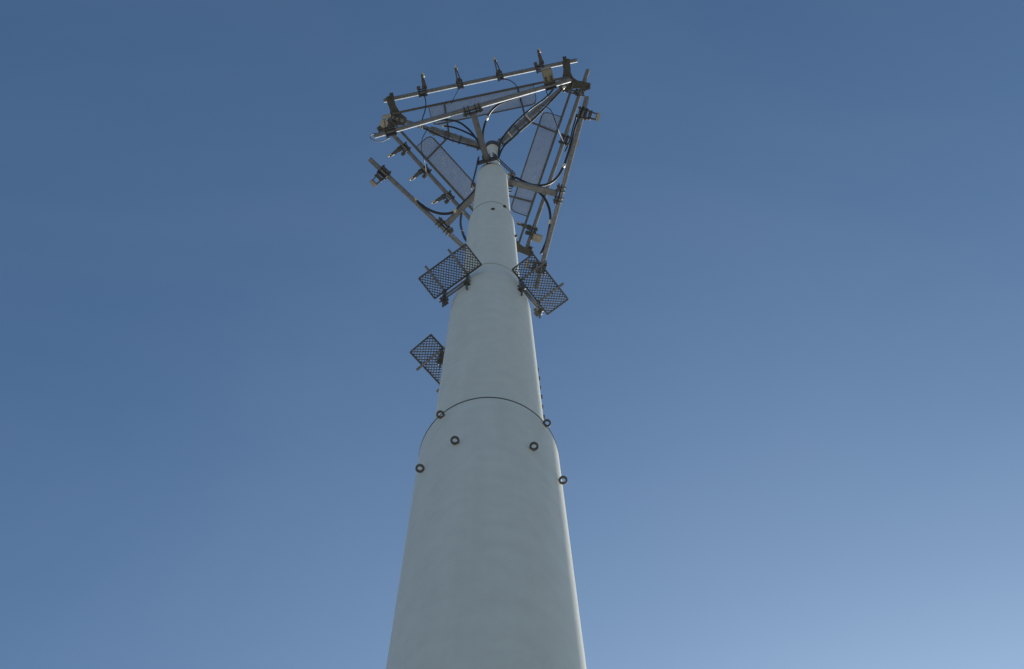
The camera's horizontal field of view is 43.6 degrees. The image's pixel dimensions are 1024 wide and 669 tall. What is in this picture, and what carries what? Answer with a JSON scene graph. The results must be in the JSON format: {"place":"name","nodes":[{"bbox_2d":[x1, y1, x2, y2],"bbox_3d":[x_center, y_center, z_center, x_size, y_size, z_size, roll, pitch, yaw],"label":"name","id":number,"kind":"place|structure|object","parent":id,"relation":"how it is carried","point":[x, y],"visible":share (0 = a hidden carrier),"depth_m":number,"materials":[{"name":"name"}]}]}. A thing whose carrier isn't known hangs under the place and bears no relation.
{"place":"outdoors","nodes":[
{"label":"outdoors","id":0,"kind":"place"},
{"bbox_2d":[0,0,1023,668],"label":"sky","id":1,"kind":"structure","parent":0,"point":[781,372],"materials":[{"name":"blue"}]},
{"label":"foundation pad","id":2,"kind":"structure","parent":0,"visible":0},
{"bbox_2d":[386,140,585,668],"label":"monopole tower","id":3,"kind":"structure","parent":2,"relation":"on","point":[487,579],"depth_m":6.96,"materials":[{"name":"metal"}]},
{"bbox_2d":[368,156,479,249],"bbox_3d":[-0.658,-1.974,19.096,2.980,0.300,1.201,43,-78,-12],"label":"arm mount","id":4,"kind":"object","parent":3,"relation":"attached to","point":[439,222],"visible":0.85,"depth_m":19.07,"materials":[{"name":"metal"}]},
{"bbox_2d":[370,165,390,186],"bbox_3d":[-1.954,-2.341,18.966,0.170,0.150,0.338,43,-78,-12],"label":"antenna bracket","id":5,"kind":"object","parent":4,"relation":"attached to","point":[374,183],"visible":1,"depth_m":18.95,"materials":[{"name":"metal"}]},
{"bbox_2d":[414,191,472,214],"bbox_3d":[-0.989,-1.954,19.097,0.982,0.154,0.327,-7,-73,1],"label":"cable","id":6,"kind":"object","parent":4,"relation":"attached to","point":[436,212],"visible":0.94,"depth_m":19.07,"materials":[{"name":"black rubber"}]},
{"bbox_2d":[459,211,466,240],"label":"cable","id":7,"kind":"object","parent":4,"relation":"hanging from","point":[461,228],"visible":0.9,"depth_m":17.13,"materials":[{"name":"black rubber"}]},
{"bbox_2d":[410,334,444,392],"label":"platform","id":8,"kind":"structure","parent":3,"relation":"attached to","point":[439,359],"depth_m":11.34,"materials":[{"name":"metal"}]},
{"bbox_2d":[418,243,481,306],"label":"platform","id":9,"kind":"structure","parent":3,"relation":"attached to","point":[444,299],"depth_m":12.02,"materials":[{"name":"metal"}]},
{"bbox_2d":[419,126,480,149],"bbox_3d":[-0.937,-3.033,20.462,1.224,1.740,0.080,14,-74,-5],"label":"cable","id":10,"kind":"object","parent":3,"relation":"attached to","point":[450,139],"visible":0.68,"depth_m":21.01,"materials":[{"name":"black rubber"}]},
{"bbox_2d":[441,124,477,138],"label":"cable","id":11,"kind":"object","parent":3,"relation":"attached to","point":[442,125],"visible":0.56,"depth_m":20.90,"materials":[{"name":"black rubber"}]},
{"bbox_2d":[435,119,486,163],"bbox_3d":[-0.945,-3.127,20.018,1.326,1.949,0.382,15,-74,-5],"label":"cable","id":12,"kind":"object","parent":3,"relation":"attached to","point":[468,129],"visible":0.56,"depth_m":20.18,"materials":[{"name":"black rubber"}]},
{"bbox_2d":[374,77,570,177],"bbox_3d":[-0.438,-2.808,18.845,2.980,0.300,1.201,-15,-73,4],"label":"arm mount","id":13,"kind":"object","parent":3,"relation":"attached to","point":[486,158],"visible":0.99,"depth_m":18.69,"materials":[{"name":"metal"}]},
{"bbox_2d":[370,133,389,141],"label":"cable","id":14,"kind":"object","parent":13,"relation":"attached to","point":[378,141],"visible":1,"depth_m":18.85,"materials":[{"name":"grey plastic"}]},
{"bbox_2d":[380,119,387,130],"bbox_3d":[-1.857,-3.077,18.775,0.119,0.120,0.179,-35,-76,9],"label":"equipment box","id":15,"kind":"object","parent":13,"relation":"hanging from","point":[382,123],"visible":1,"depth_m":18.71,"materials":[{"name":"plastic"}]},
{"bbox_2d":[382,114,397,137],"bbox_3d":[-1.801,-3.055,18.751,0.170,0.150,0.338,-15,-73,4],"label":"antenna bracket","id":16,"kind":"object","parent":13,"relation":"attached to","point":[386,116],"visible":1,"depth_m":18.72,"materials":[{"name":"metal"}]},
{"bbox_2d":[482,95,525,136],"bbox_3d":[-0.064,-3.283,18.967,0.425,0.448,1.436,39,-77,-12],"label":"cable","id":17,"kind":"object","parent":13,"relation":"on","point":[489,113],"visible":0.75,"depth_m":19.08,"materials":[{"name":"black rubber"}]},
{"bbox_2d":[540,66,556,90],"bbox_3d":[0.532,-3.716,18.582,0.170,0.200,0.317,-15,-73,4],"label":"junction box","id":18,"kind":"object","parent":13,"relation":"attached to","point":[547,75],"visible":1,"depth_m":18.50,"materials":[{"name":"metal"}]},
{"bbox_2d":[377,56,590,255],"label":"triangular platform","id":19,"kind":"structure","parent":3,"relation":"attached to","point":[397,117],"depth_m":21.50,"materials":[{"name":"metal"}]},
{"bbox_2d":[388,142,410,156],"bbox_3d":[-1.928,-3.122,21.917,0.412,0.123,0.170,-37,-76,10],"label":"antenna bracket","id":20,"kind":"object","parent":19,"relation":"attached to","point":[398,149],"visible":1,"depth_m":21.88,"materials":[{"name":"metal"}]},
{"bbox_2d":[409,164,431,180],"bbox_3d":[-1.575,-2.747,22.036,0.412,0.123,0.170,-40,-77,11],"label":"antenna bracket","id":21,"kind":"object","parent":19,"relation":"attached to","point":[419,172],"visible":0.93,"depth_m":22.00,"materials":[{"name":"metal"}]},
{"bbox_2d":[417,72,427,97],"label":"antenna bracket","id":22,"kind":"object","parent":19,"relation":"attached to","point":[424,86],"visible":1,"depth_m":21.56,"materials":[{"name":"metal"}]},
{"bbox_2d":[421,93,425,127],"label":"cable","id":23,"kind":"object","parent":19,"relation":"hanging from","point":[425,107],"visible":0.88,"depth_m":21.05,"materials":[{"name":"black rubber"}]},
{"bbox_2d":[421,127,427,178],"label":"cable","id":24,"kind":"object","parent":19,"relation":"hanging from","point":[422,152],"visible":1,"depth_m":21.21,"materials":[{"name":"black rubber"}]},
{"bbox_2d":[431,190,454,203],"bbox_3d":[-1.195,-2.331,22.168,0.412,0.123,0.170,-31,-75,8],"label":"antenna bracket","id":25,"kind":"object","parent":19,"relation":"attached to","point":[442,197],"visible":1,"depth_m":22.13,"materials":[{"name":"metal"}]},
{"bbox_2d":[454,65,463,90],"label":"antenna bracket","id":26,"kind":"object","parent":19,"relation":"attached to","point":[459,79],"visible":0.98,"depth_m":21.52,"materials":[{"name":"metal"}]},
{"bbox_2d":[493,56,502,81],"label":"antenna bracket","id":27,"kind":"object","parent":19,"relation":"attached to","point":[499,71],"visible":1,"depth_m":21.48,"materials":[{"name":"metal"}]},
{"bbox_2d":[516,221,537,234],"bbox_3d":[0.248,-1.843,22.336,0.412,0.123,0.170,17,-74,-6],"label":"antenna bracket","id":28,"kind":"object","parent":19,"relation":"attached to","point":[528,227],"visible":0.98,"depth_m":22.30,"materials":[{"name":"metal"}]},
{"bbox_2d":[532,233,542,242],"bbox_3d":[0.418,-1.699,22.375,0.215,0.145,0.130,17,-74,-6],"label":"equipment box","id":29,"kind":"object","parent":19,"relation":"hanging from","point":[536,237],"visible":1,"depth_m":22.31,"materials":[{"name":"plastic"}]},
{"bbox_2d":[534,48,543,73],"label":"antenna bracket","id":30,"kind":"object","parent":19,"relation":"attached to","point":[541,61],"visible":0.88,"depth_m":21.46,"materials":[{"name":"metal"}]},
{"bbox_2d":[542,105,562,140],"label":"cable","id":31,"kind":"object","parent":19,"relation":"attached to","point":[555,121],"visible":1,"depth_m":21.12,"materials":[{"name":"black rubber"}]},
{"bbox_2d":[558,133,578,146],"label":"antenna bracket","id":32,"kind":"object","parent":19,"relation":"attached to","point":[562,135],"visible":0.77,"depth_m":21.85,"materials":[{"name":"metal"}]},
{"bbox_2d":[564,89,585,96],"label":"antenna bracket","id":33,"kind":"object","parent":19,"relation":"attached to","point":[575,92],"visible":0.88,"depth_m":21.61,"materials":[{"name":"metal"}]},
{"bbox_2d":[498,80,557,156],"bbox_3d":[0.247,-3.505,20.702,0.115,1.048,1.504,41,-78,-12],"label":"cable","id":34,"kind":"object","parent":3,"relation":"attached to","point":[526,112],"visible":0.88,"depth_m":21.02,"materials":[{"name":"black rubber"}]},
{"bbox_2d":[499,85,565,157],"bbox_3d":[0.337,-3.435,20.721,1.526,1.038,0.070,-42,-77,11],"label":"cable","id":35,"kind":"object","parent":3,"relation":"attached to","point":[535,117],"visible":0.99,"depth_m":21.05,"materials":[{"name":"black rubber"}]},
{"bbox_2d":[512,253,568,318],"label":"platform","id":36,"kind":"structure","parent":3,"relation":"attached to","point":[522,288],"depth_m":12.06,"materials":[{"name":"metal"}]},
{"bbox_2d":[508,96,589,288],"bbox_3d":[0.206,-2.211,19.035,1.201,0.300,2.980,13,-74,-5],"label":"arm mount","id":37,"kind":"object","parent":3,"relation":"attached to","point":[513,182],"visible":0.77,"depth_m":19.00,"materials":[{"name":"metal"}]},
{"bbox_2d":[525,260,547,274],"bbox_3d":[0.365,-1.028,19.397,0.338,0.150,0.170,13,-74,-5],"label":"antenna bracket","id":38,"kind":"object","parent":37,"relation":"attached to","point":[545,265],"visible":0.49,"depth_m":19.37,"materials":[{"name":"metal"}]},
{"bbox_2d":[537,192,551,253],"bbox_3d":[0.476,-1.736,19.288,0.259,0.152,1.043,-8,-73,2],"label":"cable","id":39,"kind":"object","parent":37,"relation":"attached to","point":[549,210],"visible":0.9,"depth_m":19.29,"materials":[{"name":"black rubber"}]},
{"bbox_2d":[507,106,584,186],"bbox_3d":[0.668,-2.661,18.961,1.540,0.243,0.577,-41,-77,11],"label":"cable","id":40,"kind":"object","parent":37,"relation":"attached to","point":[563,165],"visible":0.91,"depth_m":19.09,"materials":[{"name":"black rubber"}]},
{"bbox_2d":[564,114,577,151],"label":"cable","id":41,"kind":"object","parent":37,"relation":"attached to","point":[571,132],"visible":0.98,"depth_m":18.90,"materials":[{"name":"black rubber"}]},
{"bbox_2d":[576,106,599,121],"bbox_3d":[1.117,-3.218,18.741,0.338,0.150,0.170,13,-74,-5],"label":"antenna bracket","id":42,"kind":"object","parent":37,"relation":"attached to","point":[597,117],"visible":1,"depth_m":18.72,"materials":[{"name":"metal"}]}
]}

